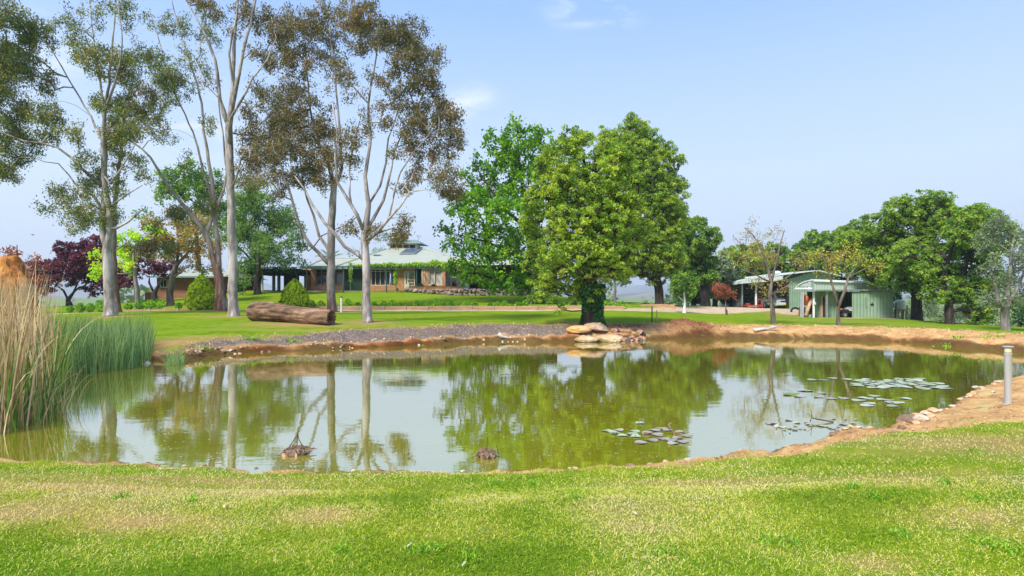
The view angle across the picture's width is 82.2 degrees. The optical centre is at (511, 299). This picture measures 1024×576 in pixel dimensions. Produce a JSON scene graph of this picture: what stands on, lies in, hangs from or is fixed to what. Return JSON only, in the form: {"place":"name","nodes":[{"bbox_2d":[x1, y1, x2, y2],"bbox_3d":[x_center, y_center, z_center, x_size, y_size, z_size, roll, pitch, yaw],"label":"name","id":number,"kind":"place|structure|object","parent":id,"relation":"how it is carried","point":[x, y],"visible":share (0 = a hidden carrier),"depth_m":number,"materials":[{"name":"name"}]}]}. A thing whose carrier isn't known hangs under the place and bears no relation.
{"place":"outdoors","nodes":[
{"label":"outdoors","id":0,"kind":"place"},
{"bbox_2d":[41,306,891,318],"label":"gravel path","id":1,"kind":"structure","parent":0,"point":[706,310],"depth_m":55.01,"materials":[{"name":"gravel"}]},
{"bbox_2d":[38,291,906,298],"bbox_3d":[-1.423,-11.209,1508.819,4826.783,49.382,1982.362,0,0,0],"label":"hills","id":2,"kind":"structure","parent":0,"point":[649,295],"depth_m":2035.42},
{"bbox_2d":[0,338,1023,474],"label":"pond water","id":3,"kind":"structure","parent":0,"point":[274,392],"depth_m":10.56,"materials":[{"name":"liquid"}]},
{"bbox_2d":[0,303,80,431],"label":"cattail leaves","id":4,"kind":"object","parent":3,"relation":"on","point":[63,366],"visible":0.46,"depth_m":9.24,"materials":[{"name":"plant"}]},
{"bbox_2d":[0,251,99,433],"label":"dry reeds","id":5,"kind":"object","parent":3,"relation":"in","point":[12,316],"visible":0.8,"depth_m":9.07,"materials":[{"name":"plant"}]},
{"bbox_2d":[14,360,114,426],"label":"fallen reeds","id":6,"kind":"object","parent":3,"relation":"in","point":[63,396],"visible":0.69,"depth_m":9.55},
{"bbox_2d":[31,308,161,375],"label":"bulrushes","id":7,"kind":"object","parent":3,"relation":"on","point":[100,349],"visible":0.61,"depth_m":15.82,"materials":[{"name":"plant"}]},
{"bbox_2d":[154,344,188,364],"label":"rush tuft","id":8,"kind":"object","parent":3,"relation":"in","point":[176,358],"visible":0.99,"depth_m":16.91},
{"bbox_2d":[280,430,316,456],"bbox_3d":[-2.572,1.717,7.044,0.414,0.374,0.297,0,0,0],"label":"root clump","id":9,"kind":"object","parent":3,"relation":"on","point":[294,450],"visible":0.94,"depth_m":6.99,"materials":[{"name":"brown wood"}]},
{"bbox_2d":[474,437,499,458],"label":"root clump","id":10,"kind":"object","parent":3,"relation":"on","point":[485,453],"visible":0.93,"depth_m":6.86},
{"bbox_2d":[574,335,598,341],"bbox_3d":[3.275,1.722,25.763,1.122,0.348,0.835,0,0,0],"label":"sandstone boulder","id":11,"kind":"object","parent":3,"relation":"in","point":[582,338],"visible":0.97,"depth_m":25.48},
{"bbox_2d":[0,290,1023,575],"bbox_3d":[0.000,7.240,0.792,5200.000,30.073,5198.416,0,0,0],"label":"lawn","id":12,"kind":"structure","parent":0,"point":[178,328],"depth_m":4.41,"materials":[{"name":"plant"}]},
{"bbox_2d":[0,245,49,294],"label":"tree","id":13,"kind":"object","parent":12,"relation":"on","point":[9,251],"visible":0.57,"depth_m":41.95,"materials":[{"name":"brown plant"}]},
{"bbox_2d":[24,233,133,305],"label":"purple leaf tree","id":14,"kind":"object","parent":12,"relation":"on","point":[72,258],"visible":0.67,"depth_m":57.24,"materials":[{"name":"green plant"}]},
{"bbox_2d":[75,303,85,312],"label":"edging shrub","id":15,"kind":"object","parent":12,"relation":"on","point":[78,309],"visible":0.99,"depth_m":41.62,"materials":[{"name":"green plant"}]},
{"bbox_2d":[0,0,175,316],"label":"gum tree","id":16,"kind":"object","parent":12,"relation":"on","point":[12,68],"visible":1,"depth_m":31.80,"materials":[{"name":"green plant"}]},
{"bbox_2d":[93,300,103,311],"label":"edging shrub","id":17,"kind":"object","parent":12,"relation":"on","point":[99,306],"visible":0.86,"depth_m":42.01,"materials":[{"name":"green plant"}]},
{"bbox_2d":[95,490,130,499],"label":"grass weed","id":18,"kind":"object","parent":12,"relation":"on","point":[120,496],"depth_m":4.50,"materials":[{"name":"green plant"}]},
{"bbox_2d":[86,224,166,308],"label":"lime tree","id":19,"kind":"object","parent":12,"relation":"on","point":[129,264],"visible":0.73,"depth_m":46.92,"materials":[{"name":"green plant"}]},
{"bbox_2d":[93,79,163,312],"bbox_3d":[-23.399,-6.499,35.900,3.691,14.720,3.034,0,0,-36],"label":"gum tree","id":20,"kind":"object","parent":12,"relation":"on","point":[144,247],"visible":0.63,"depth_m":35.89,"materials":[{"name":"green plant"}]},
{"bbox_2d":[117,253,181,302],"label":"purple leaf tree","id":21,"kind":"object","parent":12,"relation":"on","point":[157,268],"visible":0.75,"depth_m":56.91,"materials":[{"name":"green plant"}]},
{"bbox_2d":[144,300,155,308],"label":"edging shrub","id":22,"kind":"object","parent":12,"relation":"on","point":[148,303],"visible":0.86,"depth_m":43.06,"materials":[{"name":"green plant"}]},
{"bbox_2d":[122,308,187,310],"bbox_3d":[-24.969,0.772,41.983,5.373,0.313,0.141,0,0,-22],"label":"timber edging","id":23,"kind":"object","parent":12,"relation":"on","point":[153,309],"visible":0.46,"depth_m":41.63,"materials":[{"name":"brown wood"}]},
{"bbox_2d":[153,298,164,308],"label":"edging shrub","id":24,"kind":"object","parent":12,"relation":"on","point":[161,301],"visible":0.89,"depth_m":43.25,"materials":[{"name":"green plant"}]},
{"bbox_2d":[118,1,227,310],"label":"gum tree","id":25,"kind":"object","parent":12,"relation":"on","point":[176,212],"visible":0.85,"depth_m":38.47,"materials":[{"name":"green plant"}]},
{"bbox_2d":[137,206,226,305],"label":"autumn tree","id":26,"kind":"object","parent":12,"relation":"on","point":[184,232],"visible":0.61,"depth_m":49.83,"materials":[{"name":"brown plant"}]},
{"bbox_2d":[128,156,250,269],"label":"feathery tree","id":27,"kind":"object","parent":12,"relation":"on","point":[199,185],"visible":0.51,"depth_m":66.93,"materials":[{"name":"green plant"}]},
{"bbox_2d":[183,274,214,309],"bbox_3d":[-22.596,-0.549,42.522,2.488,2.721,2.398,0,0,0],"label":"conifer bush","id":28,"kind":"object","parent":12,"relation":"on","point":[200,293],"visible":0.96,"depth_m":41.85,"materials":[{"name":"green plant"}]},
{"bbox_2d":[145,270,266,300],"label":"brick wing","id":29,"kind":"structure","parent":12,"relation":"on","point":[183,281],"depth_m":61.00,"materials":[{"name":"brick"}]},
{"bbox_2d":[186,0,305,316],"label":"gum tree","id":30,"kind":"object","parent":12,"relation":"on","point":[268,65],"visible":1,"depth_m":31.77,"materials":[{"name":"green plant"}]},
{"bbox_2d":[241,262,263,289],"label":"leaning tree","id":31,"kind":"object","parent":12,"relation":"on","point":[251,281],"visible":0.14,"depth_m":65.86,"materials":[{"name":"green plant"}]},
{"bbox_2d":[218,173,310,294],"bbox_3d":[-24.611,-6.205,59.316,8.716,13.150,7.347,0,0,33],"label":"feathery tree","id":32,"kind":"object","parent":12,"relation":"on","point":[279,225],"visible":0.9,"depth_m":58.39,"materials":[{"name":"green plant"}]},
{"bbox_2d":[237,269,310,290],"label":"carport","id":33,"kind":"object","parent":12,"relation":"on","point":[289,277],"visible":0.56,"depth_m":68.00,"materials":[{"name":"metal"}]},
{"bbox_2d":[240,266,296,274],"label":"carport creeper","id":34,"kind":"object","parent":33,"relation":"hanging from","point":[279,270],"visible":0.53,"depth_m":62.00,"materials":[{"name":"green plant"}]},
{"bbox_2d":[246,301,335,325],"bbox_3d":[-9.789,0.617,25.999,4.186,1.082,0.927,0,0,17],"label":"hollow log","id":35,"kind":"object","parent":12,"relation":"on","point":[267,311],"visible":0.96,"depth_m":25.70,"materials":[{"name":"brown wood"}]},
{"bbox_2d":[278,278,310,307],"bbox_3d":[-16.173,-0.380,43.525,2.469,2.488,2.366,0,0,0],"label":"conifer bush","id":36,"kind":"object","parent":12,"relation":"on","point":[294,292],"visible":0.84,"depth_m":42.89,"materials":[{"name":"green plant"}]},
{"bbox_2d":[243,0,357,311],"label":"gum tree","id":37,"kind":"object","parent":12,"relation":"on","point":[297,146],"visible":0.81,"depth_m":40.78,"materials":[{"name":"brown plant"}]},
{"bbox_2d":[314,537,360,554],"bbox_3d":[-1.017,1.490,3.535,0.220,0.056,0.250,0,0,22],"label":"grass weed","id":38,"kind":"object","parent":12,"relation":"on","point":[341,547],"depth_m":3.53,"materials":[{"name":"green plant"}]},
{"bbox_2d":[346,262,354,291],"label":"climbing plant","id":39,"kind":"object","parent":12,"relation":"on","point":[350,274],"visible":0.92,"depth_m":62.37,"materials":[{"name":"green plant"}]},
{"bbox_2d":[345,229,408,256],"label":"background gum","id":40,"kind":"object","parent":12,"relation":"on","point":[383,235],"visible":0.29,"depth_m":103.98,"materials":[{"name":"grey plant"}]},
{"bbox_2d":[294,0,468,322],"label":"gum tree","id":41,"kind":"object","parent":12,"relation":"on","point":[401,33],"visible":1,"depth_m":26.72,"materials":[{"name":"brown plant"}]},
{"bbox_2d":[400,537,433,554],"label":"grass weed","id":42,"kind":"object","parent":12,"relation":"on","point":[419,549],"depth_m":3.51,"materials":[{"name":"green plant"}]},
{"bbox_2d":[300,235,556,292],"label":"brick house","id":43,"kind":"structure","parent":12,"relation":"on","point":[408,276],"depth_m":66.22,"materials":[{"name":"brown brick"}]},
{"bbox_2d":[316,270,342,285],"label":"window","id":44,"kind":"structure","parent":43,"relation":"in","point":[321,275],"depth_m":66.23,"materials":[{"name":"grey glass"}]},
{"bbox_2d":[371,269,389,285],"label":"window","id":45,"kind":"structure","parent":43,"relation":"in","point":[378,276],"depth_m":66.23,"materials":[{"name":"glass"}]},
{"bbox_2d":[404,271,414,290],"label":"door","id":46,"kind":"structure","parent":43,"relation":"in","point":[409,276],"depth_m":66.05,"materials":[{"name":"beige paint"}]},
{"bbox_2d":[352,258,467,292],"bbox_3d":[-10.472,-2.565,62.290,12.603,3.637,3.079,0,0,0],"label":"grape vine","id":47,"kind":"object","parent":43,"relation":"on","point":[435,263],"visible":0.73,"depth_m":61.04,"materials":[{"name":"green plant"}]},
{"bbox_2d":[429,269,441,284],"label":"window","id":48,"kind":"structure","parent":43,"relation":"in","point":[435,276],"depth_m":65.61,"materials":[{"name":"glass"}]},
{"bbox_2d":[422,536,460,556],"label":"grass weed","id":49,"kind":"object","parent":12,"relation":"on","point":[433,544],"depth_m":3.55,"materials":[{"name":"green plant"}]},
{"bbox_2d":[309,305,624,309],"bbox_3d":[-5.671,0.651,44.875,28.629,0.479,0.121,0,0,-1],"label":"timber edging","id":50,"kind":"object","parent":12,"relation":"on","point":[459,307],"visible":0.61,"depth_m":44.88,"materials":[{"name":"brown wood"}]},
{"bbox_2d":[404,287,529,295],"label":"stone wall","id":51,"kind":"structure","parent":12,"relation":"on","point":[459,292],"depth_m":57.04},
{"bbox_2d":[451,543,496,568],"bbox_3d":[-0.220,1.484,3.404,0.234,0.060,0.277,0,0,38],"label":"grass weed","id":52,"kind":"object","parent":12,"relation":"on","point":[472,553],"depth_m":3.43,"materials":[{"name":"green plant"}]},
{"bbox_2d":[432,111,566,303],"bbox_3d":[-1.116,-7.613,49.423,11.479,16.649,9.046,0,0,0],"label":"maple tree","id":53,"kind":"object","parent":12,"relation":"on","point":[502,204],"visible":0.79,"depth_m":49.04,"materials":[{"name":"green plant"}]},
{"bbox_2d":[38,279,970,323],"bbox_3d":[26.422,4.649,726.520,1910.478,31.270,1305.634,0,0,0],"label":"distant woodland","id":54,"kind":"object","parent":12,"relation":"on","point":[131,297],"visible":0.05,"depth_m":103.87,"materials":[{"name":"green plant"}]},
{"bbox_2d":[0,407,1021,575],"bbox_3d":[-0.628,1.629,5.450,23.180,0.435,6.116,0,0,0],"label":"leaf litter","id":55,"kind":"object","parent":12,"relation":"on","point":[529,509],"visible":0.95,"depth_m":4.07,"materials":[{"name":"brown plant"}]},
{"bbox_2d":[608,264,625,302],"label":"young tree","id":56,"kind":"object","parent":12,"relation":"on","point":[614,297],"visible":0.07,"depth_m":55.90,"materials":[{"name":"grey plant"}]},
{"bbox_2d":[639,304,674,308],"bbox_3d":[13.875,0.705,57.550,3.083,0.590,3.900,0,0,0],"label":"raised bed","id":57,"kind":"object","parent":12,"relation":"on","point":[664,305],"visible":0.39,"depth_m":55.60,"materials":[{"name":"brown wood"}]},
{"bbox_2d":[593,111,692,303],"bbox_3d":[12.892,-8.921,57.669,9.595,18.925,8.908,0,0,0],"label":"spreading tree","id":58,"kind":"object","parent":57,"relation":"on","point":[661,189],"visible":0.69,"depth_m":55.72,"materials":[{"name":"green plant"}]},
{"bbox_2d":[642,538,688,555],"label":"grass weed","id":59,"kind":"object","parent":12,"relation":"on","point":[672,551],"depth_m":3.50,"materials":[{"name":"green plant"}]},
{"bbox_2d":[667,270,700,312],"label":"young tree","id":60,"kind":"object","parent":12,"relation":"on","point":[682,286],"visible":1,"depth_m":49.77,"materials":[{"name":"green plant"}]},
{"bbox_2d":[672,284,700,305],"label":"background tree","id":61,"kind":"object","parent":12,"relation":"on","point":[696,300],"visible":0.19,"depth_m":77.56,"materials":[{"name":"green plant"}]},
{"bbox_2d":[668,215,724,305],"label":"round tree","id":62,"kind":"object","parent":12,"relation":"on","point":[701,247],"visible":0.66,"depth_m":68.56,"materials":[{"name":"green plant"}]},
{"bbox_2d":[698,249,739,306],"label":"background tree","id":63,"kind":"object","parent":12,"relation":"on","point":[729,275],"visible":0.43,"depth_m":74.59,"materials":[{"name":"green plant"}]},
{"bbox_2d":[710,280,736,314],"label":"young tree","id":64,"kind":"object","parent":12,"relation":"on","point":[725,292],"visible":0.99,"depth_m":45.80,"materials":[{"name":"red plant"}]},
{"bbox_2d":[719,268,753,307],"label":"background tree","id":65,"kind":"object","parent":12,"relation":"on","point":[747,295],"visible":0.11,"depth_m":76.99,"materials":[{"name":"green plant"}]},
{"bbox_2d":[717,242,769,285],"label":"background tree","id":66,"kind":"object","parent":12,"relation":"on","point":[749,262],"visible":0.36,"depth_m":89.27,"materials":[{"name":"green plant"}]},
{"bbox_2d":[746,525,780,546],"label":"grass weed","id":67,"kind":"object","parent":12,"relation":"on","point":[765,538],"depth_m":3.67,"materials":[{"name":"green plant"}]},
{"bbox_2d":[721,214,813,324],"bbox_3d":[13.615,-1.613,31.675,4.854,6.001,2.679,0,0,0],"label":"sparse tree","id":68,"kind":"object","parent":12,"relation":"on","point":[768,293],"visible":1,"depth_m":31.48,"materials":[{"name":"brown plant"}]},
{"bbox_2d":[720,270,840,309],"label":"open shed","id":69,"kind":"structure","parent":12,"relation":"on","point":[792,298],"depth_m":74.00,"materials":[{"name":"metal"}]},
{"bbox_2d":[746,295,774,307],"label":"parked ute","id":70,"kind":"object","parent":69,"relation":"on","point":[751,301],"visible":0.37,"depth_m":76.92,"materials":[{"name":"red paint"}]},
{"bbox_2d":[762,291,785,307],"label":"parked van","id":71,"kind":"object","parent":69,"relation":"on","point":[779,300],"visible":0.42,"depth_m":75.36,"materials":[{"name":"white paint"}]},
{"bbox_2d":[754,241,807,285],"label":"background tree","id":72,"kind":"object","parent":12,"relation":"on","point":[784,249],"visible":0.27,"depth_m":93.73,"materials":[{"name":"green plant"}]},
{"bbox_2d":[768,531,806,550],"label":"grass weed","id":73,"kind":"object","parent":12,"relation":"on","point":[794,543],"depth_m":3.64,"materials":[{"name":"green plant"}]},
{"bbox_2d":[781,229,832,272],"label":"background tree","id":74,"kind":"object","parent":12,"relation":"on","point":[815,239],"visible":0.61,"depth_m":89.67,"materials":[{"name":"green plant"}]},
{"bbox_2d":[803,219,873,291],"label":"background tree","id":75,"kind":"object","parent":12,"relation":"on","point":[829,240],"visible":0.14,"depth_m":86.82,"materials":[{"name":"green plant"}]},
{"bbox_2d":[799,237,885,324],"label":"sparse tree","id":76,"kind":"object","parent":12,"relation":"on","point":[828,273],"visible":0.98,"depth_m":30.94,"materials":[{"name":"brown plant"}]},
{"bbox_2d":[794,279,901,318],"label":"shed","id":77,"kind":"structure","parent":12,"relation":"on","point":[862,299],"depth_m":52.98,"materials":[{"name":"metal"}]},
{"bbox_2d":[800,292,808,316],"bbox_3d":[26.771,0.496,53.650,0.639,2.341,0.500,0,0,0],"label":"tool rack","id":78,"kind":"object","parent":77,"relation":"on","point":[804,300],"visible":0.93,"depth_m":53.55,"materials":[{"name":"white plastic"}]},
{"bbox_2d":[840,305,851,317],"bbox_3d":[30.908,1.098,54.000,1.850,1.138,1.259,0,0,0],"label":"quad bike","id":79,"kind":"object","parent":77,"relation":"on","point":[845,312],"visible":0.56,"depth_m":53.50,"materials":[{"name":"rubber"}]},
{"bbox_2d":[852,291,891,317],"bbox_3d":[32.475,0.448,52.900,3.565,2.397,0.120,0,0,0],"label":"sliding door","id":80,"kind":"structure","parent":77,"relation":"in","point":[865,304],"depth_m":52.90,"materials":[{"name":"green metal"}]},
{"bbox_2d":[861,487,890,500],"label":"grass weed","id":81,"kind":"object","parent":12,"relation":"on","point":[875,495],"depth_m":4.44,"materials":[{"name":"green plant"}]},
{"bbox_2d":[863,274,903,307],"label":"background tree","id":82,"kind":"object","parent":12,"relation":"on","point":[897,295],"visible":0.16,"depth_m":73.82,"materials":[{"name":"green plant"}]},
{"bbox_2d":[832,189,964,320],"bbox_3d":[34.399,-3.902,51.898,11.322,11.515,7.744,0,0,0],"label":"shade tree","id":83,"kind":"object","parent":12,"relation":"on","point":[917,214],"visible":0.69,"depth_m":50.98,"materials":[{"name":"green plant"}]},
{"bbox_2d":[893,300,908,318],"bbox_3d":[36.400,1.006,55.000,1.000,2.000,1.000,0,0,0],"label":"water tank","id":84,"kind":"object","parent":12,"relation":"on","point":[902,306],"visible":0.88,"depth_m":54.66,"materials":[{"name":"grey metal"}]},
{"bbox_2d":[887,528,914,541],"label":"grass weed","id":85,"kind":"object","parent":12,"relation":"on","point":[901,534],"depth_m":3.75,"materials":[{"name":"green plant"}]},
{"bbox_2d":[893,297,910,319],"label":"scrub bush","id":86,"kind":"object","parent":12,"relation":"on","point":[909,311],"visible":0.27,"depth_m":75.45,"materials":[{"name":"green plant"}]},
{"bbox_2d":[922,305,943,321],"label":"scrub bush","id":87,"kind":"object","parent":12,"relation":"on","point":[940,315],"visible":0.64,"depth_m":65.95,"materials":[{"name":"green plant"}]},
{"bbox_2d":[922,297,943,320],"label":"scrub bush","id":88,"kind":"object","parent":12,"relation":"on","point":[927,306],"visible":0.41,"depth_m":83.89,"materials":[{"name":"green plant"}]},
{"bbox_2d":[887,202,1021,324],"bbox_3d":[34.322,-2.691,45.407,6.893,9.551,8.669,0,0,0],"label":"shade tree","id":89,"kind":"object","parent":12,"relation":"on","point":[962,281],"visible":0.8,"depth_m":44.75,"materials":[{"name":"green plant"}]},
{"bbox_2d":[939,303,972,322],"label":"scrub bush","id":90,"kind":"object","parent":12,"relation":"on","point":[956,315],"visible":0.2,"depth_m":89.20,"materials":[{"name":"green plant"}]},
{"bbox_2d":[959,491,991,502],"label":"grass weed","id":91,"kind":"object","parent":12,"relation":"on","point":[977,496],"depth_m":4.41,"materials":[{"name":"green plant"}]},
{"bbox_2d":[954,305,999,324],"bbox_3d":[47.610,1.955,59.781,3.710,3.415,3.408,0,0,-9],"label":"scrub bush","id":92,"kind":"object","parent":12,"relation":"on","point":[964,317],"visible":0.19,"depth_m":60.12,"materials":[{"name":"green plant"}]},
{"bbox_2d":[968,533,1016,550],"bbox_3d":[2.953,1.488,3.642,0.257,0.057,0.328,0,0,0],"label":"grass weed","id":93,"kind":"object","parent":12,"relation":"on","point":[981,544],"depth_m":3.61,"materials":[{"name":"green plant"}]},
{"bbox_2d":[968,209,1023,329],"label":"shade tree","id":94,"kind":"object","parent":12,"relation":"on","point":[1006,301],"visible":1,"depth_m":36.57,"materials":[{"name":"green plant"}]},
{"bbox_2d":[996,541,1023,556],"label":"grass weed","id":95,"kind":"object","parent":12,"relation":"on","point":[1009,549],"depth_m":3.50,"materials":[{"name":"green plant"}]},
{"bbox_2d":[1010,307,1023,326],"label":"scrub bush","id":96,"kind":"object","parent":12,"relation":"on","point":[1020,316],"visible":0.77,"depth_m":52.01,"materials":[{"name":"green plant"}]},
{"bbox_2d":[0,319,1023,474],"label":"pond bank","id":97,"kind":"structure","parent":0,"point":[978,409],"depth_m":23.10,"materials":[{"name":"soil"}]},
{"bbox_2d":[0,255,38,324],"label":"standing stone","id":98,"kind":"object","parent":97,"relation":"on","point":[16,261],"visible":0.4,"depth_m":18.84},
{"bbox_2d":[89,319,1022,473],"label":"pebbles","id":99,"kind":"object","parent":97,"relation":"on","point":[681,331],"visible":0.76,"depth_m":15.02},
{"bbox_2d":[566,325,591,332],"bbox_3d":[3.044,1.317,26.254,1.168,0.343,0.766,0,0,-34],"label":"sandstone boulder","id":100,"kind":"object","parent":97,"relation":"on","point":[578,329],"visible":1,"depth_m":26.04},
{"bbox_2d":[516,124,654,324],"bbox_3d":[3.429,-3.509,27.484,6.520,9.670,5.331,0,0,0],"label":"spreading tree","id":101,"kind":"object","parent":97,"relation":"on","point":[605,252],"visible":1,"depth_m":26.87,"materials":[{"name":"green plant"}]},
{"bbox_2d":[583,322,608,330],"bbox_3d":[3.809,1.231,26.680,1.219,0.380,0.868,0,0,0],"label":"sandstone boulder","id":102,"kind":"object","parent":97,"relation":"on","point":[599,326],"visible":0.87,"depth_m":26.47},
{"bbox_2d":[172,321,1022,352],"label":"bank grass","id":103,"kind":"structure","parent":97,"relation":"on","point":[1014,332],"depth_m":25.23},
{"bbox_2d":[595,334,622,341],"bbox_3d":[4.295,1.745,25.835,1.172,0.458,0.971,0,0,19],"label":"sandstone boulder","id":104,"kind":"object","parent":97,"relation":"on","point":[609,338],"visible":0.77,"depth_m":25.50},
{"bbox_2d":[658,317,724,333],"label":"mulch","id":105,"kind":"object","parent":97,"relation":"on","point":[700,322],"visible":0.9,"depth_m":29.00,"materials":[{"name":"red plant"}]},
{"bbox_2d":[896,414,916,421],"bbox_3d":[5.887,1.787,8.678,0.283,0.161,0.336,0,0,-21],"label":"bank stone","id":106,"kind":"object","parent":97,"relation":"on","point":[903,417],"visible":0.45,"depth_m":8.69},
{"bbox_2d":[912,414,928,421],"bbox_3d":[5.971,1.740,8.561,0.210,0.133,0.150,0,0,42],"label":"bank stone","id":107,"kind":"object","parent":97,"relation":"on","point":[919,417],"visible":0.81,"depth_m":8.51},
{"bbox_2d":[1002,346,1013,404],"bbox_3d":[7.609,1.183,9.000,0.150,0.954,0.150,0,0,0],"label":"bollard light","id":108,"kind":"object","parent":97,"relation":"on","point":[1007,374],"visible":0.84,"depth_m":8.96,"materials":[{"name":"silver metal"}]},
{"bbox_2d":[0,0,1023,289],"label":"sky","id":109,"kind":"structure","parent":0,"point":[804,115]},
{"bbox_2d":[81,356,969,459],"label":"floating specks","id":110,"kind":"object","parent":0,"point":[458,421],"visible":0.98,"depth_m":8.60,"materials":[{"name":"plant"}]},
{"bbox_2d":[43,281,1023,297],"bbox_3d":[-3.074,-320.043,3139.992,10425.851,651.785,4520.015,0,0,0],"label":"hills","id":111,"kind":"structure","parent":0,"point":[619,289],"depth_m":3293.29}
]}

